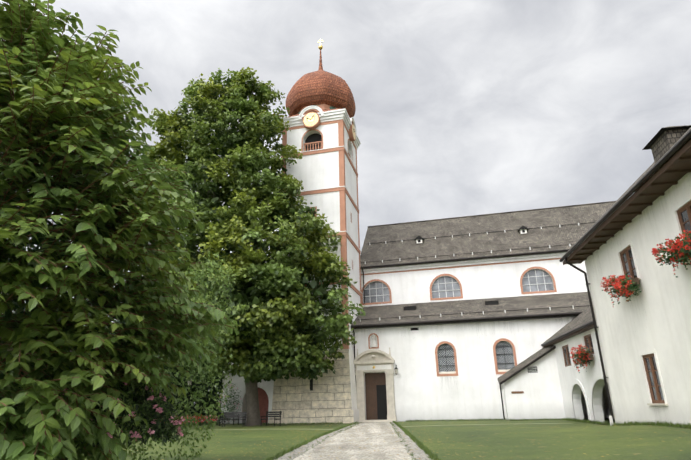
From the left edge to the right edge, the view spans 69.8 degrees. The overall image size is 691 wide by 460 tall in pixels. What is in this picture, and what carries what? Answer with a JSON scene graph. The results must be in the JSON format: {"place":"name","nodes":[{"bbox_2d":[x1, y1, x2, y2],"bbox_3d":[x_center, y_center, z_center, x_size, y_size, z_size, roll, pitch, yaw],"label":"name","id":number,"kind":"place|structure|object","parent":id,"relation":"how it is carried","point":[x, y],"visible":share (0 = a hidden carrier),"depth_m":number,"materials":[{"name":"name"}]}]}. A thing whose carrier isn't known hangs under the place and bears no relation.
{"place":"outdoors","nodes":[
{"label":"outdoors","id":0,"kind":"place"},
{"bbox_2d":[220,362,273,423],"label":"church wall","id":1,"kind":"structure","parent":0,"point":[265,393],"depth_m":40.92,"materials":[{"name":"white paint"}]},
{"bbox_2d":[269,39,365,423],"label":"church tower","id":2,"kind":"structure","parent":0,"point":[322,133],"depth_m":42.62,"materials":[{"name":"white paint"}]},
{"bbox_2d":[0,0,690,393],"label":"sky","id":3,"kind":"structure","parent":0,"point":[464,107],"materials":[{"name":"grey"}]},
{"bbox_2d":[65,411,690,459],"bbox_3d":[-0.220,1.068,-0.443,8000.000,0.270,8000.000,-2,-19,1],"label":"ground","id":4,"kind":"structure","parent":0,"point":[614,442],"depth_m":16.14,"materials":[{"name":"green plant"}]},
{"bbox_2d":[0,0,238,459],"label":"tree","id":5,"kind":"object","parent":4,"relation":"on","point":[32,423],"depth_m":7.11,"materials":[{"name":"green plant"}]},
{"bbox_2d":[0,275,242,426],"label":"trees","id":6,"kind":"object","parent":4,"relation":"on","point":[205,397],"depth_m":41.31,"materials":[{"name":"green plant"}]},
{"bbox_2d":[8,251,239,459],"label":"garden bush leaves","id":7,"kind":"object","parent":4,"relation":"on","point":[155,428],"visible":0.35,"depth_m":11.58,"materials":[{"name":"green plant"}]},
{"bbox_2d":[219,411,281,426],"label":"benches","id":8,"kind":"object","parent":4,"relation":"on","point":[237,415],"visible":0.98,"depth_m":34.33,"materials":[{"name":"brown wood"}]},
{"bbox_2d":[138,67,365,425],"bbox_3d":[-8.786,-0.475,39.279,19.997,30.046,13.176,-2,-19,1],"label":"linden tree","id":9,"kind":"object","parent":4,"relation":"on","point":[279,279],"depth_m":36.02,"materials":[{"name":"green plant"}]},
{"bbox_2d":[157,420,681,459],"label":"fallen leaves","id":10,"kind":"object","parent":4,"relation":"on","point":[397,441],"visible":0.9,"depth_m":17.33,"materials":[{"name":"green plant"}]},
{"bbox_2d":[261,417,690,459],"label":"grass tufts","id":11,"kind":"object","parent":4,"relation":"on","point":[423,447],"visible":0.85,"depth_m":20.68,"materials":[{"name":"green plant"}]},
{"bbox_2d":[351,201,615,421],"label":"church nave","id":12,"kind":"structure","parent":4,"relation":"on","point":[460,317],"depth_m":40.35,"materials":[{"name":"white paint"}]},
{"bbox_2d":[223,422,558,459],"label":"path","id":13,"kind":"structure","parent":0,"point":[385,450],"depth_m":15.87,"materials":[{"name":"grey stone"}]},
{"bbox_2d":[498,345,565,419],"bbox_3d":[12.984,10.383,34.311,4.580,5.800,1.912,-6,-20,13],"label":"annex","id":14,"kind":"object","parent":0,"point":[531,387],"visible":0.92,"depth_m":33.66,"materials":[{"name":"white paint"}]},
{"bbox_2d":[541,125,690,424],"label":"building","id":15,"kind":"structure","parent":0,"point":[639,366],"depth_m":19.77,"materials":[{"name":"white paint"}]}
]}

